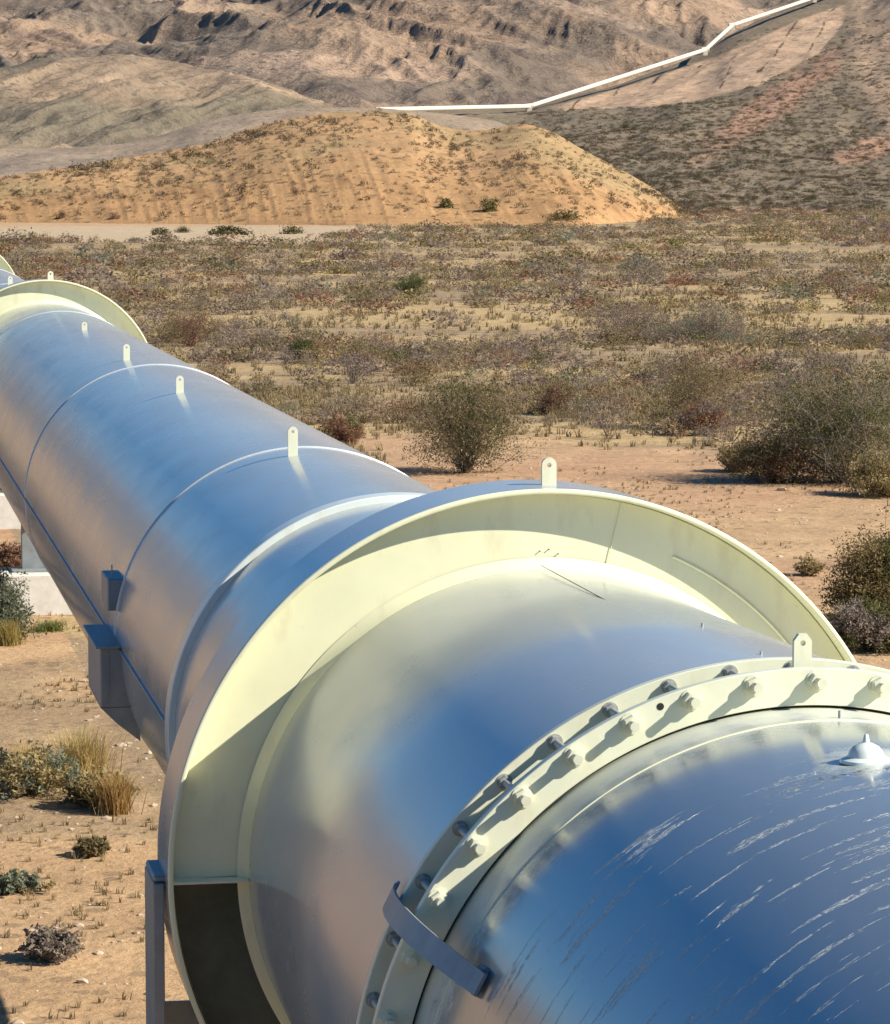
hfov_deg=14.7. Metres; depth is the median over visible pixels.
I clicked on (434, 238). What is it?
scrub
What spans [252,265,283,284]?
desert shrub
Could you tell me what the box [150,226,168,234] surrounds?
desert shrub
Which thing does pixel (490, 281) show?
desert shrub
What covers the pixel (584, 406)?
desert shrub
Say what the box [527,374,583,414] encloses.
desert bush
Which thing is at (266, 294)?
desert shrub
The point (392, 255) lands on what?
desert shrub
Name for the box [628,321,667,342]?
desert shrub
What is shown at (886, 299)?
desert shrub
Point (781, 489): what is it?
rock
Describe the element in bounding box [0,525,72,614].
tube support
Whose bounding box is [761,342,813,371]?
desert shrub
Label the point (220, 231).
desert shrub
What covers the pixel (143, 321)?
desert shrub
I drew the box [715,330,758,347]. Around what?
desert shrub
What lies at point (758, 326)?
desert shrub
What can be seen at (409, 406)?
desert shrub
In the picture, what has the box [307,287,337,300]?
desert shrub
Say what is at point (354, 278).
desert shrub
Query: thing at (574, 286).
desert shrub
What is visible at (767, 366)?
desert shrub
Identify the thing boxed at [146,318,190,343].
desert shrub
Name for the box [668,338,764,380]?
desert shrub
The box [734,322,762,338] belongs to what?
desert shrub
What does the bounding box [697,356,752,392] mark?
desert shrub
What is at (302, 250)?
desert shrub
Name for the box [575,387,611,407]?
desert shrub
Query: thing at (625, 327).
desert shrub
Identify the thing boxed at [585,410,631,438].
desert shrub
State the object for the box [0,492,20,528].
tube support
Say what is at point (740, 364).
desert shrub
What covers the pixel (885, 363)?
desert shrub
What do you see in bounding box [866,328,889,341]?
desert shrub
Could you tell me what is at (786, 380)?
desert shrub
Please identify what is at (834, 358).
desert shrub
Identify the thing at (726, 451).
desert bush
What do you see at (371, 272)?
desert shrub
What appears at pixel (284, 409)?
desert shrub
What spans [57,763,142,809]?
desert bush
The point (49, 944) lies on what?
desert bush
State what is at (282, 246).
desert shrub
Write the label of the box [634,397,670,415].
desert shrub
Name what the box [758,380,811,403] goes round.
desert shrub
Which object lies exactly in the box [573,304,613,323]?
desert shrub
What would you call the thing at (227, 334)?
desert shrub
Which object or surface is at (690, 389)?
desert bush
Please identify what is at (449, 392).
desert shrub
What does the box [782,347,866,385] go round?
desert shrub
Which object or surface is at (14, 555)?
desert bush
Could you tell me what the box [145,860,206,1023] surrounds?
ring support
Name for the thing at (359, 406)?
desert shrub
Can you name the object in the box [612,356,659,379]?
desert shrub
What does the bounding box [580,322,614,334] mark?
desert shrub
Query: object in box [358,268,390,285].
desert shrub
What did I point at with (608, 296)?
desert shrub
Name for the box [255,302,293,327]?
desert shrub
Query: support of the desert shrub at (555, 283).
on the ground at (42, 657)
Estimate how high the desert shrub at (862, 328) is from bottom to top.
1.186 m
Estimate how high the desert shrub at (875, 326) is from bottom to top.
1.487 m
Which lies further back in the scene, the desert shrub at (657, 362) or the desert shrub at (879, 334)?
the desert shrub at (879, 334)
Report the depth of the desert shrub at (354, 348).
151.52 m
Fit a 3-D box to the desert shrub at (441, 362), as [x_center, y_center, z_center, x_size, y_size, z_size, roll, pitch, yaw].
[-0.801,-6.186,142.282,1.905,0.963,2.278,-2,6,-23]
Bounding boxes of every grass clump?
[0,617,32,646]
[0,736,57,765]
[30,617,74,632]
[37,718,130,785]
[84,766,156,816]
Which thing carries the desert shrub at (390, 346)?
on the ground at (42, 657)
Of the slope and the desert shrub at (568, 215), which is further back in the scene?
the slope
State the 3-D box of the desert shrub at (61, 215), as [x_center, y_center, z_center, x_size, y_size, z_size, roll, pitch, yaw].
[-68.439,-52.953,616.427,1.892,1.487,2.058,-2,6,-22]
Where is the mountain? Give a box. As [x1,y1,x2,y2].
[0,0,799,111]
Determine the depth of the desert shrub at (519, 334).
171.31 m
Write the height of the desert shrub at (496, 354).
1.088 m
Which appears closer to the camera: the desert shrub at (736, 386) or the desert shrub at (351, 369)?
the desert shrub at (736, 386)
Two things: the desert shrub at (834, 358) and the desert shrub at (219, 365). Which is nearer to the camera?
the desert shrub at (219, 365)
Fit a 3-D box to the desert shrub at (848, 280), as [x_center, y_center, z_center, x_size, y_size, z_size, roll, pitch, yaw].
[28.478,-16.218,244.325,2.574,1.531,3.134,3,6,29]
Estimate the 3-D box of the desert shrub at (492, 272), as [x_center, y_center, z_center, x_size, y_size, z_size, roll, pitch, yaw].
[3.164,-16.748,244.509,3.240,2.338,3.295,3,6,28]
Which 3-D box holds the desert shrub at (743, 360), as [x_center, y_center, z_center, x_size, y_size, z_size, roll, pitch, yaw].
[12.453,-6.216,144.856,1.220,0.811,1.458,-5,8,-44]
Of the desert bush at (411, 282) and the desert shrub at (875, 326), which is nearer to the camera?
the desert shrub at (875, 326)
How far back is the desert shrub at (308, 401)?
120.75 m
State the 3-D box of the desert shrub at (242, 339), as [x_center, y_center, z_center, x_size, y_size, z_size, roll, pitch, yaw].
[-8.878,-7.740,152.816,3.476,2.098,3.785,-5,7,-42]
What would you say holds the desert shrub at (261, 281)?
on the ground at (42, 657)
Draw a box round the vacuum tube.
[0,255,889,1023]
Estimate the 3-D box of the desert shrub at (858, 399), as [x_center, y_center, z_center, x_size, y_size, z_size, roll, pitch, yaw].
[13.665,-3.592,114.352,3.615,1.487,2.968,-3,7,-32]
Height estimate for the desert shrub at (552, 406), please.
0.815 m
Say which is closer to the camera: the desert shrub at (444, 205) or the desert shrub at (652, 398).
the desert shrub at (652, 398)
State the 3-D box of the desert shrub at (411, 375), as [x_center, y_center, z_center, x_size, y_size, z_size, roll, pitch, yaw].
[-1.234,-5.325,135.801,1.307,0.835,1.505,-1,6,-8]
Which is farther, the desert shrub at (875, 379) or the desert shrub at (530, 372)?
the desert shrub at (530, 372)
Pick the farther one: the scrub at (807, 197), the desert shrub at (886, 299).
the scrub at (807, 197)
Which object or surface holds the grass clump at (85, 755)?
on the ground at (42, 657)
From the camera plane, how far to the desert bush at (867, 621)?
59.82 m
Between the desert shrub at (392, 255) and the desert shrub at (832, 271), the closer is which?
the desert shrub at (832, 271)
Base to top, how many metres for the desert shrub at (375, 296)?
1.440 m
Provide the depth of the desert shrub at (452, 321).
184.34 m
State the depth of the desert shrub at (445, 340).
159.52 m
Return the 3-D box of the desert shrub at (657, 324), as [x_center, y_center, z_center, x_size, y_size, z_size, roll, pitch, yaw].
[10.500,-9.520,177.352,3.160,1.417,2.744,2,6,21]
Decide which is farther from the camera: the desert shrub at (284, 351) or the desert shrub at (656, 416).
the desert shrub at (284, 351)
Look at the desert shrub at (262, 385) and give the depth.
127.29 m
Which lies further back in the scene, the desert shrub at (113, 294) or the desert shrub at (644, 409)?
the desert shrub at (113, 294)
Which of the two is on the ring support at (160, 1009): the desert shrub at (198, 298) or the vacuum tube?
the vacuum tube
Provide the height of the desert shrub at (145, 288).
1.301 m
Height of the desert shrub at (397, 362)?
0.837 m
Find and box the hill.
[0,111,886,225]
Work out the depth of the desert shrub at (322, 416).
113.34 m
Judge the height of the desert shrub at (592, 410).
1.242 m
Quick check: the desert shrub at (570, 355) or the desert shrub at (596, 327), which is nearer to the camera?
the desert shrub at (570, 355)
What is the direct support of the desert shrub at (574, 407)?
on the ground at (42, 657)
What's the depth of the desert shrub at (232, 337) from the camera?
162.78 m
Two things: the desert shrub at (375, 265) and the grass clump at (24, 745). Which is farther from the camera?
the desert shrub at (375, 265)
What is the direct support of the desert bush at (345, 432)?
on the ground at (42, 657)
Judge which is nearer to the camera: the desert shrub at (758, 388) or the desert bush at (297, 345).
the desert shrub at (758, 388)
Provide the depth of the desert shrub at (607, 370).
138.30 m
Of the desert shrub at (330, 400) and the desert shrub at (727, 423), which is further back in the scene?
the desert shrub at (330, 400)
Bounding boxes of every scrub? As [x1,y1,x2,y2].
[0,107,706,219]
[0,203,889,454]
[517,0,889,213]
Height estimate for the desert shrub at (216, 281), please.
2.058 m
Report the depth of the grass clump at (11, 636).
60.23 m
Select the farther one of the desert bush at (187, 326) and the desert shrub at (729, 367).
the desert bush at (187, 326)
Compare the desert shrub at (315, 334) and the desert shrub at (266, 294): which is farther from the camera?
the desert shrub at (266, 294)
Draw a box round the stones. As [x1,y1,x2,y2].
[0,433,885,1023]
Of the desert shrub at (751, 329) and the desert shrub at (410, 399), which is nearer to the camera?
the desert shrub at (410, 399)
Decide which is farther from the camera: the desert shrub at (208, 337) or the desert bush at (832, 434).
the desert shrub at (208, 337)
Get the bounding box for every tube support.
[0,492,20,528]
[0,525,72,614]
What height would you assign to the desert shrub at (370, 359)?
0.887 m
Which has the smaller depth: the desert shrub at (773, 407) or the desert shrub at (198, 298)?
the desert shrub at (773, 407)
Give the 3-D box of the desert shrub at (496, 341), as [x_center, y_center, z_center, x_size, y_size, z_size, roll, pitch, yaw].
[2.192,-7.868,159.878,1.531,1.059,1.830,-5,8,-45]
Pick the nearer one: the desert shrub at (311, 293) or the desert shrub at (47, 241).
the desert shrub at (311, 293)
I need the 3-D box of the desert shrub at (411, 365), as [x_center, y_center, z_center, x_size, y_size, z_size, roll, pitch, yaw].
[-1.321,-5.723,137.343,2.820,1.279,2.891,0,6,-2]
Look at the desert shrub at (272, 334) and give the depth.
163.56 m
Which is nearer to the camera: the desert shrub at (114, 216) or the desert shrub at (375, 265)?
the desert shrub at (375, 265)
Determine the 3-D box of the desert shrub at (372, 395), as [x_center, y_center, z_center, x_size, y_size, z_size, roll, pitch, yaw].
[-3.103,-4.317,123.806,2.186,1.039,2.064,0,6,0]
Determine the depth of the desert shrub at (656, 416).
114.26 m
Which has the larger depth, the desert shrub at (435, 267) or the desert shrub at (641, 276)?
the desert shrub at (435, 267)
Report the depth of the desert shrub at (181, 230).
504.45 m
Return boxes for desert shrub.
[15,264,37,280]
[27,232,66,247]
[58,212,67,218]
[99,284,128,300]
[109,213,120,219]
[112,282,136,294]
[127,280,158,297]
[127,303,205,340]
[130,312,161,333]
[145,315,168,335]
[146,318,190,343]
[149,285,181,300]
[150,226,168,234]
[157,274,190,293]
[167,331,206,342]
[174,225,191,232]
[175,284,210,306]
[182,289,213,309]
[185,346,214,362]
[190,294,222,310]
[192,263,257,290]
[195,331,236,347]
[195,359,227,375]
[197,357,230,374]
[200,366,234,383]
[204,313,288,358]
[205,225,252,235]
[208,326,246,347]
[210,323,249,344]
[211,311,252,332]
[214,318,259,333]
[221,343,252,358]
[223,287,277,314]
[227,322,273,342]
[236,376,278,392]
[243,374,287,398]
[248,321,296,347]
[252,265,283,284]
[252,330,286,347]
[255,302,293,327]
[256,275,281,291]
[259,283,295,303]
[261,237,295,257]
[261,341,302,364]
[267,272,325,299]
[268,382,320,410]
[275,400,302,414]
[279,224,304,233]
[280,314,306,329]
[280,318,335,346]
[287,351,324,375]
[290,238,314,258]
[297,344,329,360]
[299,334,341,358]
[306,405,340,424]
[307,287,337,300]
[321,387,357,410]
[322,343,381,383]
[328,335,390,361]
[331,353,375,380]
[334,379,388,404]
[337,270,362,290]
[337,390,396,422]
[340,340,382,358]
[343,345,384,362]
[346,256,377,273]
[348,257,383,275]
[348,324,396,347]
[349,335,367,349]
[353,287,382,305]
[354,265,392,286]
[354,336,401,350]
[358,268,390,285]
[359,351,392,370]
[361,391,425,423]
[367,285,401,302]
[370,243,409,261]
[370,341,403,351]
[375,246,412,265]
[380,351,445,381]
[381,342,424,374]
[383,355,413,368]
[387,394,429,417]
[395,391,426,408]
[396,368,428,384]
[403,350,446,371]
[403,408,435,427]
[410,260,451,278]
[410,333,443,353]
[419,352,475,377]
[423,307,455,323]
[428,333,460,352]
[430,336,467,357]
[430,378,468,412]
[431,345,477,366]
[439,198,454,207]
[439,306,482,330]
[463,288,489,306]
[464,259,513,288]
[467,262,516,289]
[468,256,496,275]
[474,331,505,348]
[475,337,505,353]
[477,196,499,211]
[480,273,513,291]
[482,344,528,368]
[490,324,526,342]
[492,340,532,365]
[494,339,531,351]
[506,364,545,384]
[513,257,543,274]
[525,349,550,363]
[527,357,558,374]
[530,377,579,396]
[535,344,596,375]
[541,329,568,350]
[542,207,586,219]
[543,275,568,291]
[543,401,578,421]
[558,375,587,395]
[560,394,606,421]
[562,397,586,415]
[566,398,599,414]
[569,280,598,295]
[570,394,634,429]
[571,364,608,391]
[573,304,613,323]
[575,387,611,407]
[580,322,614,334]
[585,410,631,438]
[590,361,624,380]
[596,288,624,305]
[598,322,636,336]
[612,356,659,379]
[618,264,656,291]
[618,301,652,322]
[621,253,664,283]
[622,313,670,336]
[622,412,664,429]
[623,248,662,273]
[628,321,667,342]
[629,389,683,418]
[632,365,660,381]
[634,354,671,374]
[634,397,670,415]
[639,320,667,342]
[642,349,672,366]
[646,406,680,424]
[653,322,679,340]
[654,318,683,340]
[661,294,695,315]
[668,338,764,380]
[669,344,704,372]
[671,356,720,379]
[688,419,730,446]
[697,274,723,292]
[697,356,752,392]
[702,301,753,340]
[706,413,758,441]
[710,357,743,376]
[711,395,765,423]
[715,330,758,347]
[715,382,749,402]
[724,312,771,337]
[727,348,755,371]
[727,355,755,372]
[727,377,753,394]
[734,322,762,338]
[734,371,796,405]
[741,357,779,377]
[743,375,780,398]
[757,314,820,346]
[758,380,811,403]
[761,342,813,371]
[768,398,816,418]
[771,368,803,388]
[774,325,827,344]
[780,365,827,390]
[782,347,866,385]
[789,344,852,371]
[808,268,874,298]
[808,383,886,422]
[812,346,847,365]
[819,352,865,377]
[823,266,845,278]
[830,328,868,347]
[836,272,865,291]
[842,247,888,272]
[846,318,877,333]
[846,325,874,348]
[853,330,886,348]
[858,361,889,395]
[864,291,889,310]
[864,314,888,339]
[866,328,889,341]
[869,361,889,378]
[872,321,889,341]
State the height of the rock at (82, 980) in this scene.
0.086 m
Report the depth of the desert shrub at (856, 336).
165.50 m
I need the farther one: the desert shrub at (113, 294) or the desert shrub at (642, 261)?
the desert shrub at (642, 261)
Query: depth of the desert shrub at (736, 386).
127.48 m
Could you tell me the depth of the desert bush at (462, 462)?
94.53 m
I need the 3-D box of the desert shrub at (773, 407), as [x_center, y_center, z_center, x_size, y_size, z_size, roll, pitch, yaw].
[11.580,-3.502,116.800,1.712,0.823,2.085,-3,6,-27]
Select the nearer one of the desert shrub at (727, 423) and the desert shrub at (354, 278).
the desert shrub at (727, 423)
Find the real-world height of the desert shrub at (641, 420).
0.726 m
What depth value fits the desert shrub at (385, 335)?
160.84 m
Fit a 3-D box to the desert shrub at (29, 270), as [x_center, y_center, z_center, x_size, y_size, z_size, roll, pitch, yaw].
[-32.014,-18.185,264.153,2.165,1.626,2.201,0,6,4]
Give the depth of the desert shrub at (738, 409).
114.01 m
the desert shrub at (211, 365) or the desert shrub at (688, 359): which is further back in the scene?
the desert shrub at (688, 359)
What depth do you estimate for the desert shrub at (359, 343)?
149.61 m
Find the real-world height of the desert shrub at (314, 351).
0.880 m
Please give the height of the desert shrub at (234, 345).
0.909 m
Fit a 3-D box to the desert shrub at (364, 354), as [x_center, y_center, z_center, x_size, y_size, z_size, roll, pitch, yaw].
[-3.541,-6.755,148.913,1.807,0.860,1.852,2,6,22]
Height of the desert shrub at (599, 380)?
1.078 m
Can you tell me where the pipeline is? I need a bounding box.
[375,0,816,110]
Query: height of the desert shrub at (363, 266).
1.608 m
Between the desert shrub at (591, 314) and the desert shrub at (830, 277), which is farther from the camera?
the desert shrub at (830, 277)
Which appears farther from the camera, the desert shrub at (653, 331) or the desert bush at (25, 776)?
the desert shrub at (653, 331)
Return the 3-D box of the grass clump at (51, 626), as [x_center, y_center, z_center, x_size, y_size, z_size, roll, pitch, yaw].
[-7.055,2.035,62.347,1.349,0.242,1.233,-4,7,-37]
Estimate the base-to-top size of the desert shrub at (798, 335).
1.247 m
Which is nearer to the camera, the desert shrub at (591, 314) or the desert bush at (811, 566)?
the desert bush at (811, 566)
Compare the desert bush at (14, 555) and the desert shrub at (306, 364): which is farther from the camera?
the desert shrub at (306, 364)
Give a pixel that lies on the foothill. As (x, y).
(73, 102)
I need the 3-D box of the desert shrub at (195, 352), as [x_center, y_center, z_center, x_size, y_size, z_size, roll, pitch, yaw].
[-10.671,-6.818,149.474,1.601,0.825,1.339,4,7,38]
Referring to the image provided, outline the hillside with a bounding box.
[0,107,506,176]
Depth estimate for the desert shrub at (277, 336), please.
160.87 m
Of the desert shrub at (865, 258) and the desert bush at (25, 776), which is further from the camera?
the desert shrub at (865, 258)
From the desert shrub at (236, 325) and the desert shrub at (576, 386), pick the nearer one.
the desert shrub at (576, 386)
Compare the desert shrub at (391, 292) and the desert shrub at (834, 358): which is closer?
the desert shrub at (834, 358)
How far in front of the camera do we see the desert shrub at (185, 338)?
167.93 m
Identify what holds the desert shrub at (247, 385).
on the ground at (42, 657)
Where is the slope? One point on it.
(805, 33)
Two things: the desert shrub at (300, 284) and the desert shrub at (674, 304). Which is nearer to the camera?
the desert shrub at (674, 304)
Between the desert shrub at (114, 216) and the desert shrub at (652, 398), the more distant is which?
the desert shrub at (114, 216)
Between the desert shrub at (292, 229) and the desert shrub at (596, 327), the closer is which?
the desert shrub at (596, 327)
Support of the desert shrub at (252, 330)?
on the ground at (42, 657)
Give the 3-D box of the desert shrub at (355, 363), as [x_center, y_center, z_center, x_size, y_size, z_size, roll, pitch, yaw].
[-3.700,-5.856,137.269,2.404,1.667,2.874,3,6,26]
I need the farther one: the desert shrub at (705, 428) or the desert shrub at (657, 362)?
the desert shrub at (657, 362)
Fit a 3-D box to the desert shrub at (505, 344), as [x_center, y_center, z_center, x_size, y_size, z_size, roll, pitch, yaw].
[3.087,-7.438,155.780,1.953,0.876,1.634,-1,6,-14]
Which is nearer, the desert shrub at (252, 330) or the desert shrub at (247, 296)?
the desert shrub at (252, 330)
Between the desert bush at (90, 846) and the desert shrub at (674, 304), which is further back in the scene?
the desert shrub at (674, 304)
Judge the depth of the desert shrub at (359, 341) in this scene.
159.56 m
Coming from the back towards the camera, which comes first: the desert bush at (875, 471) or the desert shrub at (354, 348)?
the desert shrub at (354, 348)
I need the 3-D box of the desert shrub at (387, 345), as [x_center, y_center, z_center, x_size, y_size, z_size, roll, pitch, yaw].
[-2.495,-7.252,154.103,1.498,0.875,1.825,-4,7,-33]
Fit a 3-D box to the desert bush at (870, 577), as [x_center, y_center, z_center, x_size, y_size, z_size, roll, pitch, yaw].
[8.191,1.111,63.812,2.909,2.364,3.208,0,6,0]
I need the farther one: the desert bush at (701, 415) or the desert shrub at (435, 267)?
the desert shrub at (435, 267)
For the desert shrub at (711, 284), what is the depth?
238.66 m
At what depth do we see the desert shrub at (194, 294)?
211.61 m
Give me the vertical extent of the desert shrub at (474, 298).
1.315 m
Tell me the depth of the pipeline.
1326.24 m
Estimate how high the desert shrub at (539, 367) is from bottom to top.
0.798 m
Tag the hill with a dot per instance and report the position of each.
(370, 172)
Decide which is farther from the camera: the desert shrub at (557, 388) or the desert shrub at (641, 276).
the desert shrub at (641, 276)
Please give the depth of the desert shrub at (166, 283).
239.74 m
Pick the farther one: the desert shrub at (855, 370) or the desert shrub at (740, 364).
the desert shrub at (740, 364)
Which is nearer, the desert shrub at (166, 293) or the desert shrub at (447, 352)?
the desert shrub at (447, 352)
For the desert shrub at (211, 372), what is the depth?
133.18 m
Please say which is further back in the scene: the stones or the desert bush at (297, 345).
the desert bush at (297, 345)
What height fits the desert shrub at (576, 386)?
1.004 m
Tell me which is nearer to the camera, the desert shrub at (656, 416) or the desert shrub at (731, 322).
the desert shrub at (656, 416)
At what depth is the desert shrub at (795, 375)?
128.67 m
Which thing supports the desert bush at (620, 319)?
on the ground at (42, 657)
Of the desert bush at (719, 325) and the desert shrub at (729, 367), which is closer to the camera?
the desert shrub at (729, 367)
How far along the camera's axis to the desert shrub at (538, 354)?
150.03 m
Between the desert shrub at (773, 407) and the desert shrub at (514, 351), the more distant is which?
the desert shrub at (514, 351)
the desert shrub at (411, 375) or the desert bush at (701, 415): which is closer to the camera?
the desert bush at (701, 415)
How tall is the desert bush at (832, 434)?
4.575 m
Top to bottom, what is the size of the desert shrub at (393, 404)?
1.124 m
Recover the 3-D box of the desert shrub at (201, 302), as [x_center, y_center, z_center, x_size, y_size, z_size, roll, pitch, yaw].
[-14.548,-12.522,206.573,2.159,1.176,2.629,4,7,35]
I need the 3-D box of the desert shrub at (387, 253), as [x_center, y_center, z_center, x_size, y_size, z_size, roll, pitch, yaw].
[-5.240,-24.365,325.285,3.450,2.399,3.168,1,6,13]
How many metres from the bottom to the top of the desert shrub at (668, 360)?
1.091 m
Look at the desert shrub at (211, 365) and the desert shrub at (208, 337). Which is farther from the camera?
the desert shrub at (208, 337)
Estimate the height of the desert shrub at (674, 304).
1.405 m
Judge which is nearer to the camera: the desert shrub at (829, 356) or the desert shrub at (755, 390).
the desert shrub at (755, 390)
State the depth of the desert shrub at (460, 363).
140.03 m
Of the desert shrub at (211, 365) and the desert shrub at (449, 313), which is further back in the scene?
the desert shrub at (449, 313)
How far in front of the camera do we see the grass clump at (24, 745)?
48.18 m
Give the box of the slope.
[427,0,889,213]
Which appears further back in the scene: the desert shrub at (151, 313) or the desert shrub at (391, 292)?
the desert shrub at (391, 292)
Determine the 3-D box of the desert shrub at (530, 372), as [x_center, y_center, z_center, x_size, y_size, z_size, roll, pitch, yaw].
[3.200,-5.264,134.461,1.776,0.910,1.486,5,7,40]
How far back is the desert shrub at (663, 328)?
170.73 m
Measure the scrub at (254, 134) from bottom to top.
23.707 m
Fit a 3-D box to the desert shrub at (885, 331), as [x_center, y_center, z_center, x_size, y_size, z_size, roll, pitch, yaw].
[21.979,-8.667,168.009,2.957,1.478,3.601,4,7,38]
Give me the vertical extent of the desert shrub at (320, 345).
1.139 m
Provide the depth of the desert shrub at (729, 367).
141.10 m
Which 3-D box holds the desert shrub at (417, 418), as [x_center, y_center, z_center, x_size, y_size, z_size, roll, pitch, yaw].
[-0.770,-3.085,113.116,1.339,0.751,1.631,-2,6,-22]
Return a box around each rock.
[76,977,87,983]
[776,487,785,490]
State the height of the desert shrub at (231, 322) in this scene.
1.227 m
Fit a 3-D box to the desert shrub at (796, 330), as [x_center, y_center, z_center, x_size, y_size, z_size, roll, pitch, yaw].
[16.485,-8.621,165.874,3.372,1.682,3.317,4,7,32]
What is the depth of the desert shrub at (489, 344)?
156.33 m
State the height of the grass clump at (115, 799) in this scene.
0.627 m
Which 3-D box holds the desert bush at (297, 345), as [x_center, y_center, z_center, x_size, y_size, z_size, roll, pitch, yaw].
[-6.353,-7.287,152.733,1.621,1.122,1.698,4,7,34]
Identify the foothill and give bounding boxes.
[0,54,332,148]
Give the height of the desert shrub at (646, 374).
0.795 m
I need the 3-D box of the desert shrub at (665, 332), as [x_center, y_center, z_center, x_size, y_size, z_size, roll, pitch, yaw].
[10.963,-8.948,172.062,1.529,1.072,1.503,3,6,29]
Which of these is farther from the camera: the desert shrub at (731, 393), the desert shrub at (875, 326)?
the desert shrub at (875, 326)
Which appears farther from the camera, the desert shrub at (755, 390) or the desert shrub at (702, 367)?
the desert shrub at (702, 367)
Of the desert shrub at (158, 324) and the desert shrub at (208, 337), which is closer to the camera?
the desert shrub at (208, 337)
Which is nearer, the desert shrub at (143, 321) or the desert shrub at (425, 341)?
the desert shrub at (425, 341)
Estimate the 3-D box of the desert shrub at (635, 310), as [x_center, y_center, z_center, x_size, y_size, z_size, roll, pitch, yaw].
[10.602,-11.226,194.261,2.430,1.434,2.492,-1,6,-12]
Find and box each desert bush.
[0,540,20,566]
[0,550,46,639]
[0,738,82,800]
[0,868,59,894]
[13,922,84,963]
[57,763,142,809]
[71,834,111,857]
[145,297,230,346]
[287,334,320,358]
[317,409,368,445]
[390,357,546,477]
[392,271,429,296]
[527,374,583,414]
[578,295,677,337]
[640,330,747,429]
[661,293,750,343]
[670,392,732,435]
[713,434,756,471]
[720,424,829,483]
[724,322,889,485]
[793,551,825,575]
[814,506,889,617]
[825,592,889,654]
[839,441,889,498]
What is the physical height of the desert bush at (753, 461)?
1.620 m
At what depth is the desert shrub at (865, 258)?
295.08 m
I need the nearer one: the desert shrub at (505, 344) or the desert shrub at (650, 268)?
the desert shrub at (505, 344)
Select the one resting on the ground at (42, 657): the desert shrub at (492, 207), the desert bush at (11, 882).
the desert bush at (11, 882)
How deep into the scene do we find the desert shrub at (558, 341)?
159.57 m
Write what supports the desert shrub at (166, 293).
on the ground at (42, 657)
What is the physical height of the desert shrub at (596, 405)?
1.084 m
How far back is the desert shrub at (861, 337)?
165.71 m
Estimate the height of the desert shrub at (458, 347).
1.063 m
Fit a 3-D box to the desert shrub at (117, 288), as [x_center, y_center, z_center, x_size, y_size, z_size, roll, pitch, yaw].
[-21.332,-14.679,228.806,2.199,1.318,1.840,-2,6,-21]
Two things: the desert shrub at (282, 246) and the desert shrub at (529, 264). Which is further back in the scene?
the desert shrub at (282, 246)
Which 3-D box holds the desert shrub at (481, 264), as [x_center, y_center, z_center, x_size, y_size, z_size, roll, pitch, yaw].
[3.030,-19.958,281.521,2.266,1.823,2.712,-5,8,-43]
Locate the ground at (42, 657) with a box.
[0,213,889,1023]
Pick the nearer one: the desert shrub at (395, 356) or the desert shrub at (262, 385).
the desert shrub at (262, 385)
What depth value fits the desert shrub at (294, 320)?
185.34 m
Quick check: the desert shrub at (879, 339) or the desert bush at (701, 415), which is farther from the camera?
the desert shrub at (879, 339)
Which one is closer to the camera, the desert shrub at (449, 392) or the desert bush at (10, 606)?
the desert bush at (10, 606)
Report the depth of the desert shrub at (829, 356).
147.94 m

